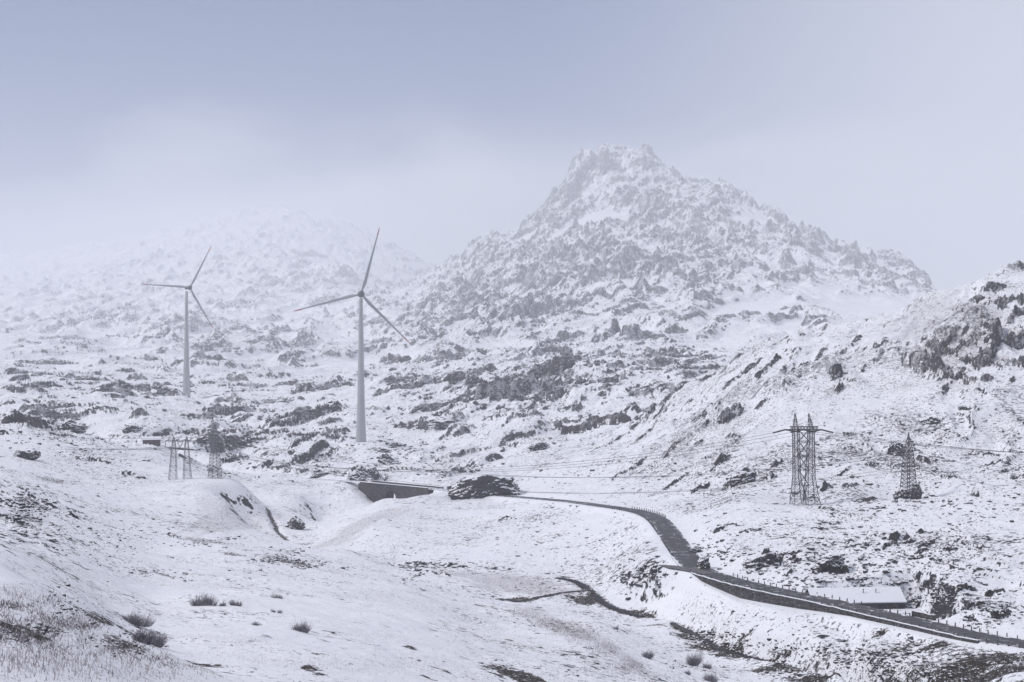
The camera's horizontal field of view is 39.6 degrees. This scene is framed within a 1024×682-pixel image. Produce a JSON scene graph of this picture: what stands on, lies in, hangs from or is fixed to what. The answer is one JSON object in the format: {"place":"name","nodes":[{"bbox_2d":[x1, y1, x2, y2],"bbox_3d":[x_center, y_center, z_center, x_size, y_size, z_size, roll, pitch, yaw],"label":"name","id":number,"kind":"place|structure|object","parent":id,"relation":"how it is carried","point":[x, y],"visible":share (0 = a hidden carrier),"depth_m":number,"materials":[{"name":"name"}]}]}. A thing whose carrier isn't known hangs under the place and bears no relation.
{"place":"outdoors","nodes":[
{"label":"outdoors","id":0,"kind":"place"},
{"bbox_2d":[0,143,1023,681],"bbox_3d":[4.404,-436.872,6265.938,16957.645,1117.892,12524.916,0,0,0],"label":"ground","id":1,"kind":"structure","parent":0,"point":[606,301],"depth_m":650.65,"materials":[{"name":"white snow"}]},
{"bbox_2d":[10,447,40,459],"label":"boulder","id":2,"kind":"object","parent":1,"relation":"on","point":[29,453],"visible":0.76,"depth_m":559.52,"materials":[{"name":"grey stone"}]},
{"bbox_2d":[59,419,87,432],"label":"boulder","id":3,"kind":"object","parent":1,"relation":"on","point":[75,426],"visible":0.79,"depth_m":721.07,"materials":[{"name":"grey stone"}]},
{"bbox_2d":[122,423,142,432],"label":"boulder","id":4,"kind":"object","parent":1,"relation":"on","point":[130,427],"visible":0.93,"depth_m":873.76,"materials":[{"name":"grey stone"}]},
{"bbox_2d":[120,611,155,626],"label":"bush","id":5,"kind":"object","parent":1,"relation":"on","point":[136,621],"visible":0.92,"depth_m":153.00,"materials":[{"name":"grey plant"}]},
{"bbox_2d":[130,627,160,644],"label":"bush","id":6,"kind":"object","parent":1,"relation":"on","point":[138,636],"visible":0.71,"depth_m":95.56,"materials":[{"name":"grey plant"}]},
{"bbox_2d":[142,436,160,445],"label":"mountain hut","id":7,"kind":"object","parent":1,"relation":"on","point":[153,440],"visible":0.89,"depth_m":752.32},
{"bbox_2d":[151,630,169,647],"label":"bush","id":8,"kind":"object","parent":1,"relation":"on","point":[160,642],"visible":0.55,"depth_m":132.48,"materials":[{"name":"grey plant"}]},
{"bbox_2d":[143,247,212,396],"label":"wind turbine","id":9,"kind":"object","parent":1,"relation":"on","point":[186,380],"visible":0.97,"depth_m":1168.58,"materials":[{"name":"metal"}]},
{"bbox_2d":[165,436,194,479],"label":"portal pylon","id":10,"kind":"object","parent":1,"relation":"on","point":[185,446],"visible":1,"depth_m":579.64,"materials":[{"name":"metal"}]},
{"bbox_2d":[168,433,770,469],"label":"power cable","id":11,"kind":"object","parent":10,"relation":"hanging from","point":[480,468],"visible":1,"depth_m":502.63,"materials":[{"name":"grey metal"}]},
{"bbox_2d":[197,433,803,471],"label":"power cable","id":12,"kind":"object","parent":10,"relation":"hanging from","point":[519,470],"visible":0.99,"depth_m":495.77,"materials":[{"name":"grey metal"}]},
{"bbox_2d":[169,447,193,450],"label":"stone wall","id":13,"kind":"structure","parent":1,"relation":"on","point":[182,448],"depth_m":762.77,"materials":[{"name":"grey stone"}]},
{"bbox_2d":[188,593,218,605],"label":"bush","id":14,"kind":"object","parent":1,"relation":"on","point":[204,601],"visible":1,"depth_m":197.54,"materials":[{"name":"grey plant"}]},
{"bbox_2d":[205,425,224,478],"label":"lattice pylon","id":15,"kind":"object","parent":1,"relation":"on","point":[216,449],"visible":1,"depth_m":579.68,"materials":[{"name":"metal"}]},
{"bbox_2d":[53,437,192,438],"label":"power cable","id":16,"kind":"object","parent":15,"relation":"hanging from","point":[121,438],"visible":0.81,"depth_m":615.52,"materials":[{"name":"black metal"}]},
{"bbox_2d":[207,437,895,477],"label":"power cable","id":17,"kind":"object","parent":15,"relation":"hanging from","point":[558,477],"visible":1,"depth_m":512.30,"materials":[{"name":"grey metal"}]},
{"bbox_2d":[224,449,914,492],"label":"power cable","id":18,"kind":"object","parent":15,"relation":"hanging from","point":[552,492],"visible":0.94,"depth_m":523.84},
{"bbox_2d":[226,437,918,477],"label":"power cable","id":19,"kind":"object","parent":15,"relation":"hanging from","point":[608,477],"visible":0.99,"depth_m":508.74,"materials":[{"name":"grey metal"}]},
{"bbox_2d":[228,599,242,605],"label":"bush","id":20,"kind":"object","parent":1,"relation":"on","point":[234,603],"visible":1,"depth_m":198.62,"materials":[{"name":"grey plant"}]},
{"bbox_2d":[250,621,262,625],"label":"bush","id":21,"kind":"object","parent":1,"relation":"on","point":[255,624],"visible":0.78,"depth_m":177.64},
{"bbox_2d":[270,593,282,598],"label":"bush","id":22,"kind":"object","parent":1,"relation":"on","point":[276,595],"visible":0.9,"depth_m":228.85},
{"bbox_2d":[285,515,304,529],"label":"boulder","id":23,"kind":"object","parent":1,"relation":"on","point":[296,522],"visible":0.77,"depth_m":550.97,"materials":[{"name":"grey stone"}]},
{"bbox_2d":[292,620,313,632],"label":"bush","id":24,"kind":"object","parent":1,"relation":"on","point":[303,628],"visible":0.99,"depth_m":174.91,"materials":[{"name":"grey plant"}]},
{"bbox_2d":[0,593,641,673],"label":"heather","id":25,"kind":"object","parent":1,"relation":"on","point":[13,604],"visible":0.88,"depth_m":67.70,"materials":[{"name":"plant"}]},
{"bbox_2d":[310,469,331,477],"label":"boulder","id":26,"kind":"object","parent":1,"relation":"on","point":[316,474],"visible":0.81,"depth_m":747.47,"materials":[{"name":"grey stone"}]},
{"bbox_2d":[295,227,409,441],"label":"wind turbine","id":27,"kind":"object","parent":1,"relation":"on","point":[360,430],"visible":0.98,"depth_m":868.03,"materials":[{"name":"metal"}]},
{"bbox_2d":[348,466,373,481],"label":"boulder","id":28,"kind":"object","parent":1,"relation":"on","point":[364,473],"visible":0.62,"depth_m":719.36,"materials":[{"name":"grey stone"}]},
{"bbox_2d":[366,445,391,452],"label":"boulder","id":29,"kind":"object","parent":1,"relation":"on","point":[379,448],"visible":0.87,"depth_m":842.96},
{"bbox_2d":[0,577,764,681],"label":"dry grass","id":30,"kind":"structure","parent":1,"relation":"on","point":[12,659],"depth_m":70.61,"materials":[{"name":"grey plant"}]},
{"bbox_2d":[378,453,398,464],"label":"boulder","id":31,"kind":"object","parent":1,"relation":"on","point":[385,459],"visible":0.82,"depth_m":800.89,"materials":[{"name":"grey stone"}]},
{"bbox_2d":[358,480,443,501],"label":"stone bridge","id":32,"kind":"structure","parent":1,"relation":"on","point":[372,491],"depth_m":686.33,"materials":[{"name":"grey stone"}]},
{"bbox_2d":[413,416,455,428],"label":"boulder","id":33,"kind":"object","parent":1,"relation":"on","point":[440,422],"visible":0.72,"depth_m":947.33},
{"bbox_2d":[446,482,457,489],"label":"boulder","id":34,"kind":"object","parent":1,"relation":"on","point":[450,486],"visible":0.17,"depth_m":647.51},
{"bbox_2d":[448,471,521,499],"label":"boulder","id":35,"kind":"object","parent":1,"relation":"on","point":[494,483],"visible":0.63,"depth_m":607.73,"materials":[{"name":"grey stone"}]},
{"bbox_2d":[0,410,1023,681],"bbox_3d":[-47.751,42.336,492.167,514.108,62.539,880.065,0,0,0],"label":"scattered stones","id":36,"kind":"object","parent":1,"relation":"on","point":[726,554],"visible":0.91,"depth_m":340.97,"materials":[{"name":"grey stone"}]},
{"bbox_2d":[528,441,550,451],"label":"boulder","id":37,"kind":"object","parent":1,"relation":"on","point":[537,446],"visible":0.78,"depth_m":807.47,"materials":[{"name":"grey stone"}]},
{"bbox_2d":[620,576,628,583],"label":"boulder","id":38,"kind":"object","parent":1,"relation":"on","point":[623,579],"visible":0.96,"depth_m":383.83,"materials":[{"name":"grey stone"}]},
{"bbox_2d":[630,571,641,578],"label":"boulder","id":39,"kind":"object","parent":1,"relation":"on","point":[635,573],"visible":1,"depth_m":381.06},
{"bbox_2d":[642,649,654,658],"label":"bush","id":40,"kind":"object","parent":1,"relation":"on","point":[649,655],"visible":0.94,"depth_m":277.42,"materials":[{"name":"grey plant"}]},
{"bbox_2d":[660,565,714,573],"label":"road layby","id":41,"kind":"structure","parent":1,"relation":"on","point":[699,571],"depth_m":360.73,"materials":[{"name":"grey asphalt"}]},
{"bbox_2d":[680,650,704,665],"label":"bush","id":42,"kind":"object","parent":1,"relation":"on","point":[692,661],"visible":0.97,"depth_m":291.90,"materials":[{"name":"grey plant"}]},
{"bbox_2d":[690,545,701,552],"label":"boulder","id":43,"kind":"object","parent":1,"relation":"on","point":[696,548],"visible":0.9,"depth_m":392.70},
{"bbox_2d":[697,556,710,568],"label":"boulder","id":44,"kind":"object","parent":1,"relation":"on","point":[703,562],"visible":0.69,"depth_m":365.06,"materials":[{"name":"grey stone"}]},
{"bbox_2d":[701,660,711,668],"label":"bush","id":45,"kind":"object","parent":1,"relation":"on","point":[706,665],"visible":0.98,"depth_m":289.56,"materials":[{"name":"grey plant"}]},
{"bbox_2d":[702,672,719,681],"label":"bush","id":46,"kind":"object","parent":1,"relation":"on","point":[711,678],"visible":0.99,"depth_m":269.21,"materials":[{"name":"grey plant"}]},
{"bbox_2d":[726,471,756,486],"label":"boulder","id":47,"kind":"object","parent":1,"relation":"on","point":[738,478],"visible":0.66,"depth_m":498.15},
{"bbox_2d":[743,551,779,568],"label":"boulder","id":48,"kind":"object","parent":1,"relation":"on","point":[764,560],"visible":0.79,"depth_m":352.24,"materials":[{"name":"grey stone"}]},
{"bbox_2d":[773,413,832,505],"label":"double mast pylon","id":49,"kind":"object","parent":1,"relation":"on","point":[793,429],"visible":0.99,"depth_m":449.08,"materials":[{"name":"metal"}]},
{"bbox_2d":[180,432,790,470],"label":"power cable","id":50,"kind":"object","parent":49,"relation":"hanging from","point":[504,469],"visible":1,"depth_m":495.97,"materials":[{"name":"grey metal"}]},
{"bbox_2d":[802,432,1014,452],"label":"power cable","id":51,"kind":"object","parent":49,"relation":"hanging from","point":[905,444],"visible":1,"depth_m":452.69,"materials":[{"name":"black metal"}]},
{"bbox_2d":[818,432,1015,452],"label":"power cable","id":52,"kind":"object","parent":49,"relation":"hanging from","point":[910,443],"visible":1,"depth_m":452.25,"materials":[{"name":"black metal"}]},
{"bbox_2d":[833,432,1019,452],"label":"power cable","id":53,"kind":"object","parent":49,"relation":"hanging from","point":[929,444],"visible":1,"depth_m":452.49,"materials":[{"name":"black metal"}]},
{"bbox_2d":[671,556,978,643],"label":"retaining wall","id":54,"kind":"structure","parent":1,"relation":"on","point":[742,592],"depth_m":319.10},
{"bbox_2d":[814,552,845,567],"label":"boulder","id":55,"kind":"object","parent":1,"relation":"on","point":[832,560],"visible":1,"depth_m":340.36,"materials":[{"name":"grey stone"}]},
{"bbox_2d":[805,586,906,608],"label":"stone building","id":56,"kind":"structure","parent":1,"relation":"on","point":[887,597],"depth_m":325.27,"materials":[{"name":"metal"}]},
{"bbox_2d":[886,444,903,456],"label":"boulder","id":57,"kind":"object","parent":1,"relation":"on","point":[892,449],"visible":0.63,"depth_m":532.15,"materials":[{"name":"grey stone"}]},
{"bbox_2d":[892,488,909,498],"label":"boulder","id":58,"kind":"object","parent":1,"relation":"on","point":[903,493],"visible":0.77,"depth_m":442.39,"materials":[{"name":"grey stone"}]},
{"bbox_2d":[893,432,920,491],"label":"lattice pylon","id":59,"kind":"object","parent":1,"relation":"on","point":[907,467],"visible":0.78,"depth_m":463.69,"materials":[{"name":"metal"}]},
{"bbox_2d":[209,449,888,492],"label":"power cable","id":60,"kind":"object","parent":59,"relation":"hanging from","point":[532,492],"visible":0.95,"depth_m":519.78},
{"bbox_2d":[921,453,1022,475],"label":"power cable","id":61,"kind":"object","parent":59,"relation":"hanging from","point":[976,466],"visible":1,"depth_m":459.80,"materials":[{"name":"grey metal"}]},
{"bbox_2d":[905,593,920,607],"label":"boulder","id":62,"kind":"object","parent":1,"relation":"on","point":[912,600],"visible":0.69,"depth_m":325.54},
{"bbox_2d":[909,481,922,499],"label":"boulder","id":63,"kind":"object","parent":1,"relation":"on","point":[916,492],"visible":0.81,"depth_m":438.45,"materials":[{"name":"grey stone"}]},
{"bbox_2d":[912,610,935,620],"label":"stone wall","id":64,"kind":"structure","parent":1,"relation":"on","point":[929,616],"depth_m":298.01,"materials":[{"name":"grey stone"}]},
{"bbox_2d":[918,415,939,424],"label":"boulder","id":65,"kind":"object","parent":1,"relation":"on","point":[929,419],"visible":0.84,"depth_m":575.25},
{"bbox_2d":[958,404,968,409],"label":"boulder","id":66,"kind":"object","parent":1,"relation":"on","point":[962,407],"visible":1,"depth_m":581.94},
{"bbox_2d":[0,0,1023,289],"label":"sky","id":67,"kind":"structure","parent":0,"point":[438,126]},
{"bbox_2d":[502,590,587,600],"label":"side stream","id":68,"kind":"structure","parent":0,"point":[547,595],"depth_m":379.94,"materials":[{"name":"liquid"}]},
{"bbox_2d":[225,470,1023,647],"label":"road","id":69,"kind":"structure","parent":0,"point":[672,537],"depth_m":339.16,"materials":[{"name":"grey asphalt"}]},
{"bbox_2d":[561,577,764,660],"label":"stream","id":70,"kind":"structure","parent":0,"point":[602,601],"depth_m":342.01,"materials":[{"name":"liquid"}]}
]}

